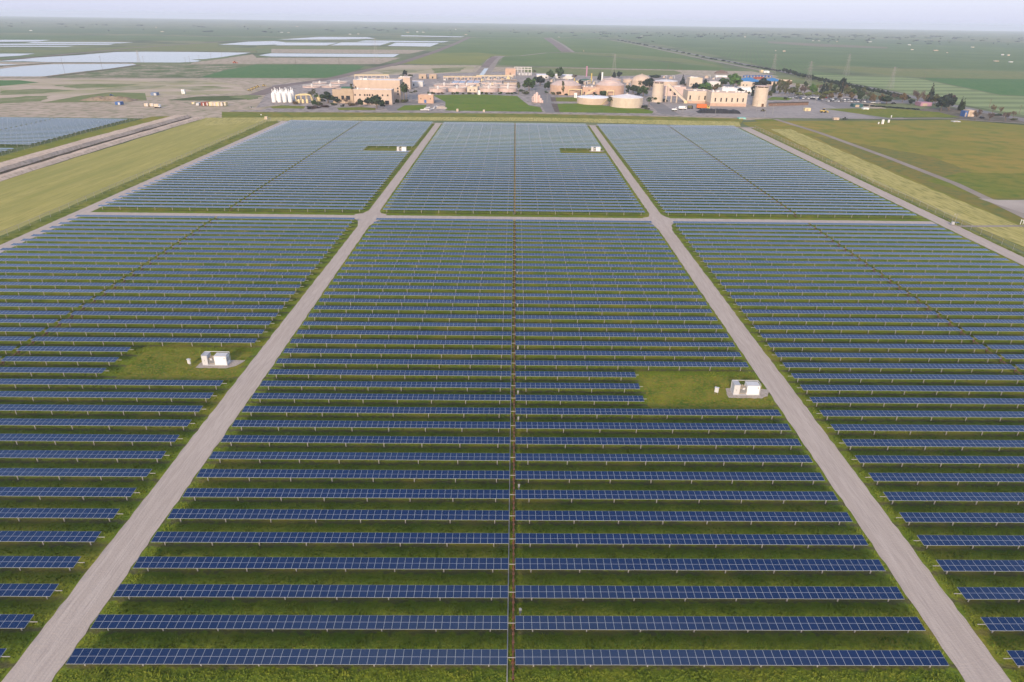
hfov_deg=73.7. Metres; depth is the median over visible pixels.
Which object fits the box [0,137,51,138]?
solar panel row
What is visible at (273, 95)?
silo tank
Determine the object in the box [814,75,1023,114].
field
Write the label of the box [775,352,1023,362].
solar panel row
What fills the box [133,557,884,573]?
solar panel row
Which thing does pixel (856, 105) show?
guard hut
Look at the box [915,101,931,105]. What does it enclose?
roadside house
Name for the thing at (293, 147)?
solar panel row
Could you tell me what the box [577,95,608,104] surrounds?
white roof tank
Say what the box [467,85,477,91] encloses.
motor house
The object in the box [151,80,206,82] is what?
weeds
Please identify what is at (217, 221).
solar panel row
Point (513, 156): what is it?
solar panel row
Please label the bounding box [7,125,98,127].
solar panel row
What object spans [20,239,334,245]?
solar panel row
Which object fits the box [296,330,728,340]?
solar panel row
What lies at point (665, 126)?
solar panel row
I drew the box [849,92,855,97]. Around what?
broadleaf tree
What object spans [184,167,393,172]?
solar panel row
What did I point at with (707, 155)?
solar panel row
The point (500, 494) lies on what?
solar panel row
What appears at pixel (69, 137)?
chain link fence
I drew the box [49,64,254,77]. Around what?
field
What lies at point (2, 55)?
pond
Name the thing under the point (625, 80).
flat digester
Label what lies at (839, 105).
pavement
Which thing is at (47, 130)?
solar panel row
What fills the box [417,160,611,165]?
solar panel row
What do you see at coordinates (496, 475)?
solar panel row
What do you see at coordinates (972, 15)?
sky
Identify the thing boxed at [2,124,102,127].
solar panel row
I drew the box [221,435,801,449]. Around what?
solar panel row
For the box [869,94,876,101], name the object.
broadleaf tree
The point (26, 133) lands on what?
solar panel row
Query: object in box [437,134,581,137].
solar panel row
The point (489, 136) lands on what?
solar panel row
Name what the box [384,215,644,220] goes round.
gravel road
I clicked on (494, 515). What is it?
solar panel row
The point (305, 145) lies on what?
solar panel row
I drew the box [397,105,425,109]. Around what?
lawn
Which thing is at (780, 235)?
solar panel row
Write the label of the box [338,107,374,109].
lawn
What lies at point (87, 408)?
solar panel row
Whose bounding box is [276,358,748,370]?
solar panel row
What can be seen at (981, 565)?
solar panel row
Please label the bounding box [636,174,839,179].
solar panel row
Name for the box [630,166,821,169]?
solar panel row
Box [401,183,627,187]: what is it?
solar panel row
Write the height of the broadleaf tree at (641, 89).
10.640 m
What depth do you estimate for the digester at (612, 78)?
809.53 m
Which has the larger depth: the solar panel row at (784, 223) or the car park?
the car park
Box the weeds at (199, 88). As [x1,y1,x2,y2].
[171,86,229,90]
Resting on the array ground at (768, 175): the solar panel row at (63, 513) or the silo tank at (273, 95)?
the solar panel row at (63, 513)
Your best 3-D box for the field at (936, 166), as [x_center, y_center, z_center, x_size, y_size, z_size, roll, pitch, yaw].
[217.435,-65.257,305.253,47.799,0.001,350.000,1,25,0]
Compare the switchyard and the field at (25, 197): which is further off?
the switchyard
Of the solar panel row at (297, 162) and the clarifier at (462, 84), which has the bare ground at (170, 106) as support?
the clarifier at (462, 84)
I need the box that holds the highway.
[599,37,1023,121]
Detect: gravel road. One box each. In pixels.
[0,121,285,252]
[1,123,440,681]
[85,212,353,217]
[333,121,753,127]
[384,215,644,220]
[590,126,1010,681]
[671,218,934,223]
[741,128,1023,265]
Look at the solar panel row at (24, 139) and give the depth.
394.41 m
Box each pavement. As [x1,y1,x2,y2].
[386,98,520,112]
[534,86,558,112]
[649,103,679,114]
[817,95,901,118]
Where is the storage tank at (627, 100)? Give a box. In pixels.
[610,93,642,107]
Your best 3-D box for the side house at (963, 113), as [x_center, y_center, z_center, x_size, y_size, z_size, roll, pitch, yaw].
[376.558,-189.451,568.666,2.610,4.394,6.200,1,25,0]
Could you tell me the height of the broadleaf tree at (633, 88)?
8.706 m
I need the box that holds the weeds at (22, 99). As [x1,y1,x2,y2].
[0,96,47,103]
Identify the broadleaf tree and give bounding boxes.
[319,91,335,102]
[357,98,363,104]
[367,95,384,108]
[522,77,534,90]
[533,76,544,82]
[544,81,551,87]
[546,70,554,77]
[555,67,563,76]
[627,85,639,91]
[637,85,648,95]
[642,78,653,89]
[698,82,711,89]
[718,78,728,86]
[728,73,742,86]
[754,78,770,84]
[787,87,793,94]
[807,84,817,91]
[819,93,826,98]
[843,87,849,95]
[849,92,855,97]
[857,90,864,99]
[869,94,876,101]
[881,96,892,103]
[899,93,907,101]
[930,94,941,104]
[936,95,949,110]
[947,93,957,109]
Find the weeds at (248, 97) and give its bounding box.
[229,95,261,99]
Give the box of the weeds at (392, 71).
[378,69,423,73]
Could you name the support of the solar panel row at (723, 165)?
on the array ground at (768, 175)
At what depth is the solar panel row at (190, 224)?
239.44 m
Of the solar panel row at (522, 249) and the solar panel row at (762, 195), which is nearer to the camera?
the solar panel row at (522, 249)
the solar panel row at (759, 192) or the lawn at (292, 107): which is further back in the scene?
the lawn at (292, 107)
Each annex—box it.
[332,88,353,102]
[398,76,412,88]
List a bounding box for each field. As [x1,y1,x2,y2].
[0,28,455,35]
[0,35,281,40]
[0,42,255,51]
[0,80,37,85]
[0,116,169,161]
[0,117,142,155]
[0,119,263,235]
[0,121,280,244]
[43,92,146,102]
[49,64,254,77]
[173,96,257,100]
[203,64,364,77]
[256,46,441,49]
[401,31,613,36]
[403,53,506,64]
[436,37,560,55]
[499,53,745,70]
[522,67,680,75]
[553,38,723,65]
[575,53,724,66]
[601,32,1023,47]
[618,36,1023,77]
[742,120,1023,251]
[754,129,1023,256]
[768,41,886,47]
[772,129,1023,245]
[809,135,1023,223]
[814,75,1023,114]
[821,66,1023,78]
[922,78,1023,95]
[926,173,1023,197]
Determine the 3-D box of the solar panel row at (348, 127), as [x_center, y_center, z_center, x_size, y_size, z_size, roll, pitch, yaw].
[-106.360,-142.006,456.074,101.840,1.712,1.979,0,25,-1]
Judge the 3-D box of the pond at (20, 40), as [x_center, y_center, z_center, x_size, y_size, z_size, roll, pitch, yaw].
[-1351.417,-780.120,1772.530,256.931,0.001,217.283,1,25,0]
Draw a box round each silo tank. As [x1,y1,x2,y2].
[271,90,275,101]
[276,89,281,101]
[282,89,286,101]
[287,89,292,101]
[290,87,294,100]
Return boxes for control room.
[581,85,599,93]
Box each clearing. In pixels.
[115,350,252,380]
[369,148,414,152]
[562,151,608,155]
[639,374,775,409]
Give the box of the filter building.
[705,90,747,106]
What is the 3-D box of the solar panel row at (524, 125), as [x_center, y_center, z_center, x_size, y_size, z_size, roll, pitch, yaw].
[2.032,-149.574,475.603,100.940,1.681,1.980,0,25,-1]
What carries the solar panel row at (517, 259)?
on the array ground at (768, 175)
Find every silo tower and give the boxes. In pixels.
[651,81,663,101]
[752,85,769,106]
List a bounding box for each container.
[115,101,123,104]
[150,92,158,95]
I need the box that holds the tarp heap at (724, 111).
[696,108,740,113]
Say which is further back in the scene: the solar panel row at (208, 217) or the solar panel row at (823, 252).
the solar panel row at (208, 217)
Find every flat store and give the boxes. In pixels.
[717,86,738,90]
[737,87,751,91]
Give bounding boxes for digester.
[550,80,580,94]
[596,79,623,94]
[602,77,620,81]
[623,78,631,82]
[631,74,649,86]
[655,79,677,84]
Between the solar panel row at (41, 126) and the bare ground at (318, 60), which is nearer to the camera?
the solar panel row at (41, 126)
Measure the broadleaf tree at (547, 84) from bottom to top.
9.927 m
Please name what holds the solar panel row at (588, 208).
on the array ground at (768, 175)
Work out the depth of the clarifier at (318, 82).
767.17 m
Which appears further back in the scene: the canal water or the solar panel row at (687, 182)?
the canal water
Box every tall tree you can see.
[751,85,754,95]
[776,79,783,92]
[782,82,789,92]
[838,77,846,93]
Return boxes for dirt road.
[13,40,248,59]
[171,78,312,78]
[249,37,470,94]
[473,56,504,75]
[481,56,497,66]
[494,52,609,56]
[526,66,668,69]
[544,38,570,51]
[551,38,573,51]
[613,40,773,73]
[774,119,1023,217]
[887,118,1023,123]
[958,225,1023,226]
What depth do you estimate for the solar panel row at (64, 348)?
149.53 m
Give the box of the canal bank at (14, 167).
[0,114,204,180]
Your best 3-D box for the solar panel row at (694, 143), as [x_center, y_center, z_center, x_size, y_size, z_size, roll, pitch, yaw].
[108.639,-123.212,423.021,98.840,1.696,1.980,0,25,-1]
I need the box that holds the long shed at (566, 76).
[536,74,573,78]
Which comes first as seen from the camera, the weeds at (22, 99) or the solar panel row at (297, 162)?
the solar panel row at (297, 162)
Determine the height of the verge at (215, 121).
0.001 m
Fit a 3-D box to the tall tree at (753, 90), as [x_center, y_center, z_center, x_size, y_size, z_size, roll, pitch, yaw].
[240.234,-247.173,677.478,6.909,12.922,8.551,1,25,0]
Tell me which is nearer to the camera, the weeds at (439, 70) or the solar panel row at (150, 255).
the solar panel row at (150, 255)
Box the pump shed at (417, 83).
[412,81,423,86]
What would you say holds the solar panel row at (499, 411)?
on the array ground at (768, 175)
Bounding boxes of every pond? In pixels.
[0,40,45,41]
[0,44,110,44]
[0,46,68,46]
[0,52,245,62]
[0,54,27,56]
[0,64,134,75]
[30,42,130,42]
[219,41,283,44]
[261,53,397,56]
[277,42,333,44]
[278,37,374,39]
[333,42,389,44]
[358,40,447,41]
[388,43,437,46]
[402,35,463,36]
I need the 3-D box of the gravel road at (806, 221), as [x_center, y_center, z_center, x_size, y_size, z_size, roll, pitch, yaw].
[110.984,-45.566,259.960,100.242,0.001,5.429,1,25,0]
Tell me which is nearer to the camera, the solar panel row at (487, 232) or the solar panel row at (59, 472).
the solar panel row at (59, 472)
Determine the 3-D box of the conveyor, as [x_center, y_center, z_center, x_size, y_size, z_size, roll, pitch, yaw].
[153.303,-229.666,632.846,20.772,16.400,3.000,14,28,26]
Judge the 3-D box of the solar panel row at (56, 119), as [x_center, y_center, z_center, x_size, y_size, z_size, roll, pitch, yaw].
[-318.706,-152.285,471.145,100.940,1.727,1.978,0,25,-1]
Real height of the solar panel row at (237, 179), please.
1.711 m
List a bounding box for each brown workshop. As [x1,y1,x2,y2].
[419,74,426,78]
[429,74,436,78]
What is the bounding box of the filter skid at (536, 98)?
[531,92,543,102]
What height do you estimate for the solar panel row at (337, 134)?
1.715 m
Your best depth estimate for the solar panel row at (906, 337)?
161.13 m
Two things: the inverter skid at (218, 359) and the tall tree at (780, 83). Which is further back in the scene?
the tall tree at (780, 83)
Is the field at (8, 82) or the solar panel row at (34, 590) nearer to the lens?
the solar panel row at (34, 590)
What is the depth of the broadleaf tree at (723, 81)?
785.88 m
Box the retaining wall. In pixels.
[768,102,808,105]
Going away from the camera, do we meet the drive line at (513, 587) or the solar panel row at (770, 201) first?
the drive line at (513, 587)
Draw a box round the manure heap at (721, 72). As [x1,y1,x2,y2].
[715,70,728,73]
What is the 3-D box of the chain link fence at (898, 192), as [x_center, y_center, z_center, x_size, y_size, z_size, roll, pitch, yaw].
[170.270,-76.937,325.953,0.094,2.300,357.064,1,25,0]
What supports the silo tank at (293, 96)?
on the yard paving at (266, 100)
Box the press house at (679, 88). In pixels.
[663,85,685,95]
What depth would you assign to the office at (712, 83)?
781.66 m
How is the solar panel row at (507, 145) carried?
on the array ground at (768, 175)
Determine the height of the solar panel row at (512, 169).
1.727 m
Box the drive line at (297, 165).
[229,121,361,210]
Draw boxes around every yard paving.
[256,72,866,118]
[666,101,878,118]
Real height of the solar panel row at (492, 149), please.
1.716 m
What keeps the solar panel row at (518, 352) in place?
on the array ground at (768, 175)
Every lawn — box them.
[271,105,304,108]
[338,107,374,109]
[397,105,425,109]
[434,94,542,111]
[556,97,576,101]
[557,103,653,113]
[756,119,776,121]
[767,97,792,99]
[773,76,850,86]
[829,108,956,117]
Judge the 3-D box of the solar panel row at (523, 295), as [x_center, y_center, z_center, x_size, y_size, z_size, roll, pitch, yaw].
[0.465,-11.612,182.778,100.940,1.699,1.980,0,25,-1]
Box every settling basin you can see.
[451,80,466,83]
[465,80,480,83]
[481,79,501,83]
[504,79,516,84]
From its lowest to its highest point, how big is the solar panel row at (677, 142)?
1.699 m
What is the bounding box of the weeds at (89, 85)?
[55,84,135,87]
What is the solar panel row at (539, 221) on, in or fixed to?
on the array ground at (768, 175)
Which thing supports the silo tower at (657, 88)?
on the yard paving at (266, 100)
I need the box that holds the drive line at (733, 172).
[668,126,796,216]
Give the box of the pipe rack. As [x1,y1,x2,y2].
[295,93,313,102]
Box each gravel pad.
[196,360,244,367]
[726,388,768,398]
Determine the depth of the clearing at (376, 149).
386.32 m
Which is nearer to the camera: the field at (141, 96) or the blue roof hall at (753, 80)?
the field at (141, 96)
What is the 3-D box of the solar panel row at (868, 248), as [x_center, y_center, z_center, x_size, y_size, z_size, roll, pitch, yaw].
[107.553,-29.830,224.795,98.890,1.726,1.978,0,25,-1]
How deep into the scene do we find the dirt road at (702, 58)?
1379.03 m
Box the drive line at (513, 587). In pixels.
[506,221,514,681]
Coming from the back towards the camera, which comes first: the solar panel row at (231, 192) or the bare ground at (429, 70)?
the bare ground at (429, 70)
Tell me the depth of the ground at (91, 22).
3427.68 m
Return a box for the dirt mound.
[79,96,140,101]
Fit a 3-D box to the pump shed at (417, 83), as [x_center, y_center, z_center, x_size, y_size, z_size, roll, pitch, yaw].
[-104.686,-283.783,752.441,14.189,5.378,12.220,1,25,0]
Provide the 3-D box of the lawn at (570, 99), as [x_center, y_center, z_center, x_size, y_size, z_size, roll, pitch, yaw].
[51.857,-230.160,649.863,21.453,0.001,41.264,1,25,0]
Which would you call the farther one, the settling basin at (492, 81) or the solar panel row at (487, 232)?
the settling basin at (492, 81)
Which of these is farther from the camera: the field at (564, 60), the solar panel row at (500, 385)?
the field at (564, 60)
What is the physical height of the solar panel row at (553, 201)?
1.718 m
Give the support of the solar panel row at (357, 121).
on the array ground at (768, 175)
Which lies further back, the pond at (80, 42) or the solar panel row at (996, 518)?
the pond at (80, 42)
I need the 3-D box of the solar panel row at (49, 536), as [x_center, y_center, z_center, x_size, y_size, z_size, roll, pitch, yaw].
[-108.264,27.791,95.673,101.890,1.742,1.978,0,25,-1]
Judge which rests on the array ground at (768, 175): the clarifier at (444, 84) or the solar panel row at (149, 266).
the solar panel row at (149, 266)
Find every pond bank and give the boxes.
[0,62,132,65]
[2,51,247,59]
[39,65,139,77]
[281,45,411,46]
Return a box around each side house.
[960,110,968,116]
[963,109,973,116]
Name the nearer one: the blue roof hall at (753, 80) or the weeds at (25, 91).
the weeds at (25, 91)
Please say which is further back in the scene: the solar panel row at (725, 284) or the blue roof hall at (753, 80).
the blue roof hall at (753, 80)
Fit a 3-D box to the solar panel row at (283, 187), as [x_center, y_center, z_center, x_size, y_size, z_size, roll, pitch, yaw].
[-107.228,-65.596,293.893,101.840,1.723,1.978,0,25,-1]
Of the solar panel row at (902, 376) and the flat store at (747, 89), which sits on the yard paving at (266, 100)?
the flat store at (747, 89)
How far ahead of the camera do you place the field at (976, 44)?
3267.44 m
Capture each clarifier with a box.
[303,84,320,87]
[312,81,326,83]
[321,83,339,87]
[330,80,347,83]
[429,86,446,92]
[434,82,454,86]
[447,85,466,91]
[459,83,474,86]
[479,85,498,91]
[499,83,516,86]
[499,85,516,91]
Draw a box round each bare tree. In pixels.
[912,89,924,100]
[973,109,981,119]
[1002,112,1011,119]
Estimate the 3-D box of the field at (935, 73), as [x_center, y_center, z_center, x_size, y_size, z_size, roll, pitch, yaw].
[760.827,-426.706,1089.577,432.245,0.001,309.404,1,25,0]
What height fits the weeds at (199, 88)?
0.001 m
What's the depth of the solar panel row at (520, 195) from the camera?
286.00 m
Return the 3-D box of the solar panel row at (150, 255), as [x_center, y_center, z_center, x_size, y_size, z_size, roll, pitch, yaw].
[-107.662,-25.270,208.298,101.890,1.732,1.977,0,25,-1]
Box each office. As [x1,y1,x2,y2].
[707,81,720,86]
[737,81,752,86]
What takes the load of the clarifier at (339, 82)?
on the bare ground at (170, 106)
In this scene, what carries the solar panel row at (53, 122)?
on the field at (29, 120)
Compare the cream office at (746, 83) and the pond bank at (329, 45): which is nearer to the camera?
the cream office at (746, 83)
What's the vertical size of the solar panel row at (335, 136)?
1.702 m
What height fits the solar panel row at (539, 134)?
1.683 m
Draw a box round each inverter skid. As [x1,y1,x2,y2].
[201,351,230,365]
[397,146,406,150]
[591,146,600,150]
[730,380,760,395]
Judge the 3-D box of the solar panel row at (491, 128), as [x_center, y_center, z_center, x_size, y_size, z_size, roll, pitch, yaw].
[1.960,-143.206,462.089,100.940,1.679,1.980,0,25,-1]
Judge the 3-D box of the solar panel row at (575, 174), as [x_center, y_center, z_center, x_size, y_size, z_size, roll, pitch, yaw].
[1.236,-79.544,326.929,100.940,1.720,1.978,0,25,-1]
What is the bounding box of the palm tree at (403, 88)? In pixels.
[399,82,407,98]
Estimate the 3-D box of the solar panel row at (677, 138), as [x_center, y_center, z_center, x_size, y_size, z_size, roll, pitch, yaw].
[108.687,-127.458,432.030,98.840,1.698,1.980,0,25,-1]
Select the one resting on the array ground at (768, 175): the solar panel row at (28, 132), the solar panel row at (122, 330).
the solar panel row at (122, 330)
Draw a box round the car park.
[772,94,935,103]
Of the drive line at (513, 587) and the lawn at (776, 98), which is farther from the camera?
the lawn at (776, 98)
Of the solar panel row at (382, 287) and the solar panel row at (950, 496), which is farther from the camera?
the solar panel row at (382, 287)
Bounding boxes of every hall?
[353,78,403,101]
[686,76,702,86]
[736,77,758,85]
[766,78,778,85]
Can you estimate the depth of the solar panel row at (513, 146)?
394.12 m
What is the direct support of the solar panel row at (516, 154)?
on the array ground at (768, 175)
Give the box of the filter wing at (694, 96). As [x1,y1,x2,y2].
[682,89,709,103]
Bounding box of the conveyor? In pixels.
[665,83,686,102]
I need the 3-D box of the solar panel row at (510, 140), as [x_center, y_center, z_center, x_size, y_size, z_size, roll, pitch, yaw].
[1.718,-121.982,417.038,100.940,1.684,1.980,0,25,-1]
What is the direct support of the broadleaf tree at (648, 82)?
on the bare ground at (170, 106)
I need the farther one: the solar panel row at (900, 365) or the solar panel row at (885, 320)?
the solar panel row at (885, 320)
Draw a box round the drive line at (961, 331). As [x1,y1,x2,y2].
[808,225,1022,374]
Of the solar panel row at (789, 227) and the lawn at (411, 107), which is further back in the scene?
the lawn at (411, 107)
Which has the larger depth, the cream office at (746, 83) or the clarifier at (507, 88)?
the cream office at (746, 83)
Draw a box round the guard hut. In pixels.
[850,103,862,106]
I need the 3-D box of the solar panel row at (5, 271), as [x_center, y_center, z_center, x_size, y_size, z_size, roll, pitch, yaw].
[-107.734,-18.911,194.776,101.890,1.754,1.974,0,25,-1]
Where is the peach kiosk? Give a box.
[418,94,433,102]
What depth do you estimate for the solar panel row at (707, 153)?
382.14 m
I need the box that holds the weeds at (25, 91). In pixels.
[0,89,69,94]
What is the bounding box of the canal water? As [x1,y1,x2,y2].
[480,68,487,74]
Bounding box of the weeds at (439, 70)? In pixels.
[431,67,465,72]
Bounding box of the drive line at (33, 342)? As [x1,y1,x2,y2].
[0,218,218,364]
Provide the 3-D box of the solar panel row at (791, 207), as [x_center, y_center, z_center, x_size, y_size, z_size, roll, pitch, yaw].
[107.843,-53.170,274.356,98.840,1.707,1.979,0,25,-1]
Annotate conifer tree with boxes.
[771,82,775,92]
[818,80,829,93]
[925,83,934,101]
[957,96,963,109]
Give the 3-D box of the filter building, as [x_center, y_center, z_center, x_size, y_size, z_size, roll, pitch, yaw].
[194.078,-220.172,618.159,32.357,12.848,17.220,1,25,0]
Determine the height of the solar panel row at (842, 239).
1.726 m
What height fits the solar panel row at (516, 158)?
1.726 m
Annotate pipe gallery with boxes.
[354,74,388,77]
[443,76,481,79]
[476,75,512,77]
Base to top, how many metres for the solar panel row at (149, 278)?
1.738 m
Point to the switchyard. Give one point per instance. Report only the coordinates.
(524, 73)
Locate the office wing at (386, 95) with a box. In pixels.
[353,87,394,104]
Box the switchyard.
[514,67,531,75]
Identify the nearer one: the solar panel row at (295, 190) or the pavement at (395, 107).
the solar panel row at (295, 190)
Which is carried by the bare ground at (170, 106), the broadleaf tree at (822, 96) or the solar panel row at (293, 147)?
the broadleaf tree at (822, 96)
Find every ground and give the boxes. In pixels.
[0,16,1023,253]
[0,62,135,76]
[0,65,885,119]
[0,78,246,101]
[0,121,1023,681]
[191,54,255,63]
[256,58,397,63]
[271,49,423,53]
[363,65,473,74]
[920,107,1023,122]
[979,198,1023,212]
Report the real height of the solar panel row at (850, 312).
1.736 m
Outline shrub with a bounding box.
[599,91,607,94]
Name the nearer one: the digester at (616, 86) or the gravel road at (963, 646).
the gravel road at (963, 646)
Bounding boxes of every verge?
[205,117,740,126]
[222,112,743,123]
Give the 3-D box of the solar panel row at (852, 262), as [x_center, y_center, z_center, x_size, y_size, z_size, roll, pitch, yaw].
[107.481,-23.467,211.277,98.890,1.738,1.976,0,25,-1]
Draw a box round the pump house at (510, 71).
[505,68,515,75]
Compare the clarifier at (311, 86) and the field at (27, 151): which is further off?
the clarifier at (311, 86)
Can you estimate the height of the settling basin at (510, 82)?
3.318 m
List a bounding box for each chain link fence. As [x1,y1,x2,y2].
[1,117,270,233]
[2,117,142,151]
[760,128,1015,248]
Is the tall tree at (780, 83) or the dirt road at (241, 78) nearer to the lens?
the tall tree at (780, 83)
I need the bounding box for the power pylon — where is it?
[886,67,895,88]
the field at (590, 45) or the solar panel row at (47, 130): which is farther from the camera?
the field at (590, 45)
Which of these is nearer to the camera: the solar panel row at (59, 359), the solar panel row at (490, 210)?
the solar panel row at (59, 359)
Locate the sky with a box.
[0,0,1023,30]
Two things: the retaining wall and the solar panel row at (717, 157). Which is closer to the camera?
the solar panel row at (717, 157)
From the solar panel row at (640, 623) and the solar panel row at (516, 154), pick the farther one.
the solar panel row at (516, 154)
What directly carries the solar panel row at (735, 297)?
on the array ground at (768, 175)
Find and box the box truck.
[696,104,709,108]
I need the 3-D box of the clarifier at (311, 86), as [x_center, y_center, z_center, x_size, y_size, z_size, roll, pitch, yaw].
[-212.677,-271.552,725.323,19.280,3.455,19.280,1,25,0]
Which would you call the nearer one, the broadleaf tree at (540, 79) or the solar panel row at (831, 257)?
the solar panel row at (831, 257)
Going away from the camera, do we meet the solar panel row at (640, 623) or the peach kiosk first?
the solar panel row at (640, 623)
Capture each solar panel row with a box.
[0,117,106,120]
[0,118,112,121]
[0,119,108,122]
[0,120,114,123]
[0,121,110,124]
[0,122,106,126]
[0,126,95,128]
[0,127,90,130]
[0,128,86,131]
[0,129,82,132]
[0,132,71,134]
[0,133,67,136]
[0,134,63,137]
[0,136,56,139]
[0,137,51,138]
[0,139,47,140]
[0,140,40,143]
[0,143,31,146]
[0,248,328,255]
[0,253,323,260]
[0,258,319,265]
[0,264,317,271]
[0,269,310,277]
[0,275,305,283]
[0,282,303,290]
[0,289,295,297]
[0,295,289,304]
[0,303,286,312]
[0,310,277,320]
[0,319,273,328]
[0,327,264,337]
[0,336,256,346]
[0,346,133,355]
[0,356,118,365]
[0,367,105,376]
[0,379,226,389]
[0,391,212,401]
[0,404,202,415]
[0,418,194,429]
[0,434,182,445]
[0,450,169,462]
[0,468,155,480]
[0,487,139,499]
[0,508,119,521]
[0,531,100,544]
[0,556,84,570]
[0,584,62,598]
[0,614,37,630]
[0,648,9,656]
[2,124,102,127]
[3,142,36,143]
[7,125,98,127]
[10,131,71,133]
[11,243,331,250]
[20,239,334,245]
[31,234,338,240]
[40,230,344,236]
[49,226,347,232]
[58,222,350,228]
[66,648,948,666]
[67,218,353,224]
[74,215,354,220]
[90,614,925,632]
[98,205,362,211]
[105,202,367,207]
[112,199,369,204]
[113,584,903,601]
[119,196,372,200]
[125,193,374,198]
[132,190,374,193]
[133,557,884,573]
[137,187,376,192]
[143,185,380,190]
[148,182,380,187]
[151,532,867,547]
[154,180,383,186]
[159,178,384,182]
[165,175,387,181]
[167,509,852,524]
[170,173,388,178]
[175,171,390,176]
[179,169,392,171]
[182,488,837,503]
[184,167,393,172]
[188,165,395,169]
[193,163,397,168]
[196,469,824,483]
[197,161,398,166]
[201,159,400,163]
[206,157,401,162]
[209,156,404,160]
[209,451,812,465]
[213,154,404,159]
[217,152,405,157]
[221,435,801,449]
[222,151,408,155]
[224,149,408,154]
[228,147,362,151]
[231,146,361,149]
[231,420,790,433]
[235,144,366,148]
[237,143,413,147]
[242,406,780,419]
[244,140,415,144]
[244,142,414,145]
[246,139,417,143]
[251,393,643,404]
[253,136,418,140]
[255,135,419,138]
[258,134,422,137]
[259,138,399,140]
[260,381,642,392]
[264,131,422,134]
[266,130,423,133]
[268,369,635,380]
[269,129,424,132]
[271,128,426,131]
[271,133,409,136]
[273,127,426,129]
[276,126,427,128]
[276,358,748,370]
[278,125,426,127]
[282,124,427,127]
[283,348,741,360]
[286,122,411,124]
[286,123,428,126]
[287,121,420,124]
[289,120,421,123]
[290,339,734,350]
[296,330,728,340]
[302,321,722,331]
[308,313,717,323]
[314,306,711,316]
[319,298,706,308]
[323,292,701,301]
[328,285,697,293]
[333,279,693,287]
[337,273,689,279]
[341,267,685,275]
[345,262,681,269]
[349,256,677,264]
[352,251,674,258]
[356,247,670,254]
[359,242,668,249]
[362,238,664,244]
[365,233,662,239]
[368,229,659,235]
[371,225,656,231]
[373,222,654,227]
[376,218,651,223]
[383,208,644,214]
[386,205,642,209]
[388,202,640,206]
[390,199,638,203]
[392,196,636,199]
[394,193,634,198]
[395,190,632,195]
[397,188,630,194]
[399,185,628,189]
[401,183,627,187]
[402,180,625,186]
[404,178,624,183]
[406,176,622,180]
[407,174,620,177]
[409,171,619,175]
[410,169,617,175]
[412,167,616,170]
[413,165,615,170]
[414,163,613,167]
[416,162,612,167]
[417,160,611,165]
[418,158,609,163]
[420,156,609,161]
[421,155,607,159]
[422,153,606,158]
[423,151,605,156]
[424,150,558,153]
[425,148,559,152]
[426,147,558,150]
[427,145,595,147]
[428,144,600,148]
[430,141,598,145]
[431,140,597,142]
[431,143,586,145]
[433,137,595,141]
[434,136,595,140]
[435,135,594,138]
[437,131,591,133]
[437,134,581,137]
[438,130,591,132]
[438,133,592,136]
[439,128,589,131]
[439,129,590,131]
[440,127,587,130]
[443,125,576,128]
[443,126,561,129]
[445,122,565,124]
[446,123,563,124]
[446,124,585,126]
[449,139,581,142]
[600,124,718,126]
[600,126,721,128]
[600,127,723,130]
[600,128,735,131]
[600,129,737,132]
[601,130,747,133]
[602,125,719,127]
[603,131,749,133]
[604,132,751,134]
[604,133,753,136]
[606,137,761,139]
[607,135,754,138]
[608,136,739,139]
[608,138,763,142]
[611,141,769,144]
[611,142,771,145]
[614,144,772,147]
[614,145,777,148]
[614,146,780,150]
[616,148,784,151]
[617,149,786,153]
[618,151,790,155]
[619,152,792,156]
[619,154,796,158]
[621,155,800,160]
[623,157,802,161]
[623,159,806,163]
[626,161,810,165]
[627,162,814,167]
[628,164,817,169]
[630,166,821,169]
[631,140,765,143]
[632,168,825,173]
[633,170,829,175]
[635,172,835,177]
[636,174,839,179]
[638,176,843,180]
[640,179,847,183]
[640,181,851,184]
[643,183,857,189]
[645,186,862,190]
[647,188,868,193]
[647,191,872,195]
[651,193,878,197]
[653,196,884,201]
[656,199,890,204]
[656,202,896,206]
[658,205,902,210]
[663,208,909,212]
[665,211,915,217]
[672,221,937,227]
[676,225,945,230]
[679,229,954,234]
[682,233,962,239]
[685,237,970,243]
[686,241,978,247]
[692,245,988,252]
[693,250,999,257]
[697,255,1009,262]
[700,260,1019,267]
[707,265,1023,273]
[710,271,1023,278]
[716,276,1023,284]
[720,282,1023,290]
[723,289,1023,297]
[730,295,1023,304]
[736,302,1023,311]
[739,309,1023,318]
[745,317,1023,326]
[751,325,1023,334]
[761,334,1023,343]
[767,343,1023,352]
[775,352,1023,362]
[783,362,1023,372]
[791,373,1023,383]
[797,385,1023,395]
[810,397,1023,407]
[816,410,1023,420]
[827,424,1023,435]
[842,439,1023,450]
[851,455,1023,467]
[865,473,1023,484]
[880,492,1023,504]
[896,512,1023,525]
[913,535,1023,548]
[933,560,1023,573]
[954,587,1023,601]
[977,617,1023,632]
[1003,650,1023,667]
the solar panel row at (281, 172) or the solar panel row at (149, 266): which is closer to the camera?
the solar panel row at (149, 266)
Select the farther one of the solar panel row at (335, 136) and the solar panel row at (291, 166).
the solar panel row at (335, 136)
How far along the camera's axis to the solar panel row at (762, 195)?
292.01 m
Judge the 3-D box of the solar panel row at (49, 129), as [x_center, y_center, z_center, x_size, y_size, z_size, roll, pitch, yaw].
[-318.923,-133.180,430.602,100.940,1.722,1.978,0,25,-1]
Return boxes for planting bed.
[551,103,559,111]
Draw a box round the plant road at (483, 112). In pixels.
[231,110,736,117]

